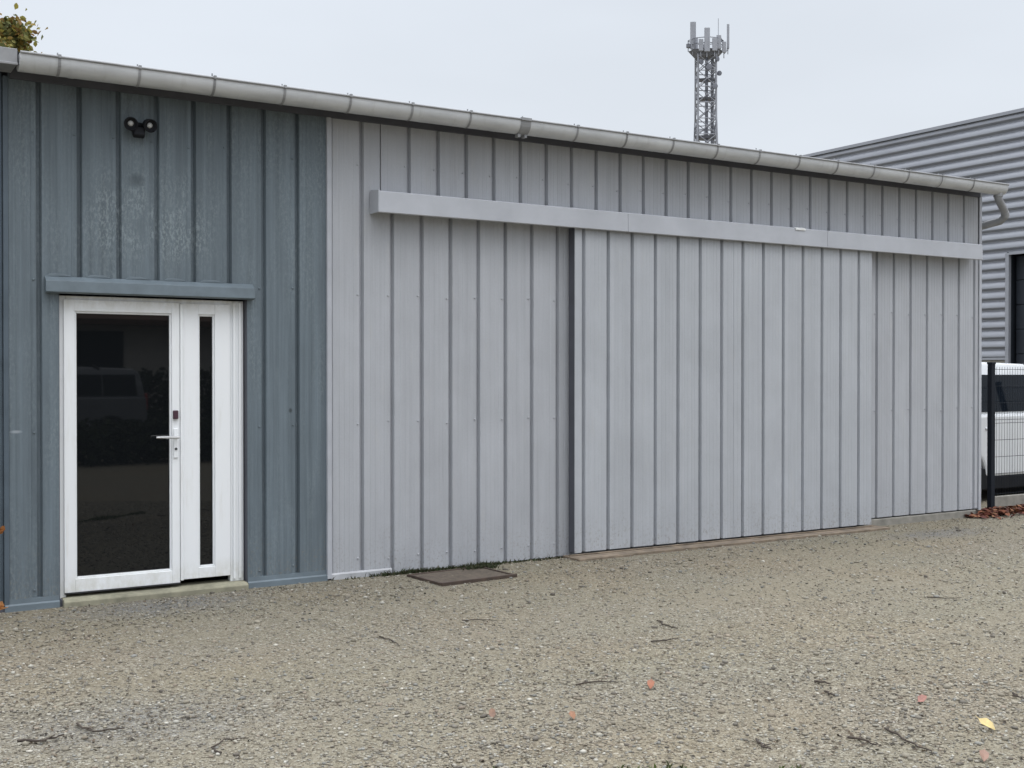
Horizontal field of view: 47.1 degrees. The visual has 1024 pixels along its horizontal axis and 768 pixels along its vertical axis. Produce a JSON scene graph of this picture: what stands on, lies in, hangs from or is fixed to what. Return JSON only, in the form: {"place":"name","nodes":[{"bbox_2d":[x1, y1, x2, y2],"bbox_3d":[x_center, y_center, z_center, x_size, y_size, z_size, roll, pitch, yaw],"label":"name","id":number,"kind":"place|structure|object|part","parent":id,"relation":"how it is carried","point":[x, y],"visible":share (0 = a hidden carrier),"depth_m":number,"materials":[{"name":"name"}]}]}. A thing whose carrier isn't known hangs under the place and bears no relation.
{"place":"outdoors","nodes":[
{"label":"outdoors","id":0,"kind":"place"},
{"bbox_2d":[0,487,1023,767],"bbox_3d":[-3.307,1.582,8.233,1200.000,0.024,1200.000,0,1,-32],"label":"gravel yard","id":1,"kind":"structure","parent":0,"point":[872,557],"depth_m":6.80,"materials":[{"name":"grey gravel"}]},
{"bbox_2d":[0,526,7,609],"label":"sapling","id":2,"kind":"object","parent":1,"relation":"on","point":[2,528],"visible":1,"depth_m":7.89,"materials":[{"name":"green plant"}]},
{"bbox_2d":[0,3,47,52],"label":"autumn tree","id":3,"kind":"object","parent":1,"relation":"on","point":[17,36],"visible":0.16,"depth_m":23.43,"materials":[{"name":"green plant"}]},
{"bbox_2d":[17,734,63,742],"bbox_3d":[-2.099,1.581,5.239,0.198,0.020,0.065,0,1,-28],"label":"twig","id":4,"kind":"object","parent":1,"relation":"on","point":[34,740],"visible":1,"depth_m":5.22,"materials":[{"name":"grey wood"}]},
{"bbox_2d":[76,722,124,731],"bbox_3d":[-1.920,1.583,5.409,0.256,0.016,0.088,0,1,15],"label":"twig","id":5,"kind":"object","parent":1,"relation":"on","point":[86,728],"visible":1,"depth_m":5.40,"materials":[{"name":"grey wood"}]},
{"bbox_2d":[210,737,248,753],"bbox_3d":[-1.267,1.594,5.201,0.098,0.009,0.228,0,1,19],"label":"twig","id":6,"kind":"object","parent":1,"relation":"on","point":[214,749],"visible":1,"depth_m":5.20,"materials":[{"name":"grey wood"}]},
{"bbox_2d":[332,554,562,580],"bbox_3d":[-0.440,1.537,9.851,2.225,0.049,0.310,0,1,-32],"label":"moss","id":7,"kind":"object","parent":1,"relation":"on","point":[480,565],"depth_m":9.87,"materials":[{"name":"green plant"}]},
{"bbox_2d":[407,567,516,586],"bbox_3d":[-0.406,1.567,9.530,0.720,0.056,0.540,0,1,-36],"label":"manhole cover","id":8,"kind":"object","parent":1,"relation":"on","point":[442,578],"visible":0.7,"depth_m":9.47,"materials":[{"name":"metal"}]},
{"bbox_2d":[489,708,495,719],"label":"fallen leaf","id":9,"kind":"object","parent":1,"relation":"on","point":[492,712],"visible":1,"depth_m":5.64,"materials":[{"name":"pink plant"}]},
{"bbox_2d":[0,47,1009,612],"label":"metal shed","id":10,"kind":"structure","parent":1,"relation":"on","point":[256,335],"depth_m":9.83,"materials":[{"name":"metal"}]},
{"bbox_2d":[124,117,156,137],"bbox_3d":[-2.698,-1.854,8.503,0.237,0.145,0.130,0,1,-32],"label":"security light","id":11,"kind":"object","parent":10,"relation":"attached to","point":[135,126],"visible":1,"depth_m":8.48,"materials":[{"name":"black plastic"}]},
{"bbox_2d":[59,295,243,597],"bbox_3d":[-2.640,0.447,8.693,1.352,2.160,0.152,0,1,-32],"label":"entrance door","id":12,"kind":"structure","parent":10,"relation":"in","point":[151,389],"depth_m":8.68,"materials":[{"name":"white plastic"}]},
{"bbox_2d":[569,228,871,552],"bbox_3d":[2.166,0.040,11.516,3.833,2.925,0.099,0,1,-32],"label":"sliding door","id":13,"kind":"structure","parent":10,"relation":"in","point":[718,388],"depth_m":11.33,"materials":[{"name":"grey metal"}]},
{"bbox_2d":[0,518,1023,767],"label":"plant debris","id":14,"kind":"object","parent":1,"relation":"on","point":[538,682],"visible":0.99,"depth_m":6.12,"materials":[{"name":"brown plant"}]},
{"bbox_2d":[569,711,575,718],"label":"fallen leaf","id":15,"kind":"object","parent":1,"relation":"on","point":[572,714],"visible":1,"depth_m":5.62,"materials":[{"name":"orange plant"}]},
{"bbox_2d":[576,678,618,685],"bbox_3d":[0.449,1.586,6.266,0.237,0.021,0.055,0,1,-12],"label":"twig","id":16,"kind":"object","parent":1,"relation":"on","point":[594,681],"visible":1,"depth_m":6.26,"materials":[{"name":"wood"}]},
{"bbox_2d":[493,759,800,767],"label":"grass tuft","id":17,"kind":"object","parent":1,"relation":"on","point":[668,765],"visible":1,"depth_m":4.92,"materials":[{"name":"green plant"}]},
{"bbox_2d":[647,678,654,688],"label":"fallen leaf","id":18,"kind":"object","parent":1,"relation":"on","point":[650,683],"visible":1,"depth_m":6.17,"materials":[{"name":"orange plant"}]},
{"bbox_2d":[651,638,677,641],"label":"twig","id":19,"kind":"object","parent":1,"relation":"on","point":[662,640],"visible":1,"depth_m":7.26,"materials":[{"name":"wood"}]},
{"bbox_2d":[656,620,677,628],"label":"twig","id":20,"kind":"object","parent":1,"relation":"on","point":[666,624],"visible":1,"depth_m":7.73,"materials":[{"name":"wood"}]},
{"bbox_2d":[755,738,771,748],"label":"twig","id":21,"kind":"object","parent":1,"relation":"on","point":[762,745],"visible":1,"depth_m":5.19,"materials":[{"name":"grey wood"}]},
{"bbox_2d":[814,680,830,683],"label":"twig","id":22,"kind":"object","parent":1,"relation":"on","point":[818,681],"visible":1,"depth_m":6.23,"materials":[{"name":"wood"}]},
{"bbox_2d":[847,733,875,744],"bbox_3d":[1.576,1.589,5.253,0.080,0.017,0.142,0,1,-32],"label":"twig","id":23,"kind":"object","parent":1,"relation":"on","point":[856,738],"visible":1,"depth_m":5.27,"materials":[{"name":"grey wood"}]},
{"bbox_2d":[884,727,931,751],"bbox_3d":[1.767,1.592,5.258,0.028,0.011,0.344,0,1,-14],"label":"twig","id":24,"kind":"object","parent":1,"relation":"on","point":[898,734],"visible":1,"depth_m":5.26,"materials":[{"name":"grey wood"}]},
{"bbox_2d":[918,694,926,701],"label":"fallen leaf","id":25,"kind":"object","parent":1,"relation":"on","point":[922,698],"visible":1,"depth_m":5.87,"materials":[{"name":"pink plant"}]},
{"bbox_2d":[979,749,988,760],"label":"fallen leaf","id":26,"kind":"object","parent":1,"relation":"on","point":[984,754],"visible":1,"depth_m":5.00,"materials":[{"name":"pink plant"}]},
{"bbox_2d":[976,716,994,729],"bbox_3d":[2.185,1.565,5.427,0.047,0.046,0.106,0,1,-32],"label":"fallen leaf","id":27,"kind":"object","parent":1,"relation":"on","point":[987,722],"visible":1,"depth_m":5.42,"materials":[{"name":"yellow plant"}]},
{"bbox_2d":[965,504,1023,519],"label":"leaf litter","id":28,"kind":"object","parent":1,"relation":"on","point":[986,512],"visible":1,"depth_m":13.60,"materials":[{"name":"brown plant"}]},
{"bbox_2d":[981,362,1023,489],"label":"parked car","id":29,"kind":"object","parent":1,"relation":"on","point":[1010,448],"visible":0.16,"depth_m":15.32,"materials":[{"name":"white paint"}]},
{"bbox_3d":[6.453,0.118,15.379,1.310,0.480,0.101,0,1,-32],"label":"side window","id":30,"kind":"part","parent":29,"relation":"part of","materials":[{"name":"black glass"}]},
{"bbox_2d":[987,362,1023,508],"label":"fence","id":31,"kind":"object","parent":1,"relation":"on","point":[993,500],"visible":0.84,"depth_m":13.91,"materials":[{"name":"metal"}]},
{"bbox_2d":[1012,692,1023,698],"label":"twig","id":32,"kind":"object","parent":1,"relation":"on","point":[1014,694],"visible":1,"depth_m":5.94,"materials":[{"name":"wood"}]},
{"bbox_2d":[0,0,1023,154],"label":"sky","id":33,"kind":"structure","parent":0,"point":[799,77],"materials":[{"name":"white"}]},
{"bbox_2d":[686,18,728,143],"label":"telecom tower","id":34,"kind":"structure","parent":0,"point":[706,52],"depth_m":129.22,"materials":[{"name":"metal"}]},
{"bbox_2d":[802,108,1023,363],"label":"warehouse","id":35,"kind":"structure","parent":0,"point":[988,148],"depth_m":24.61,"materials":[{"name":"metal"}]},
{"bbox_2d":[1016,255,1023,363],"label":"loading door","id":36,"kind":"structure","parent":35,"relation":"in","point":[1019,259],"depth_m":24.29,"materials":[{"name":"black metal"}]}
]}

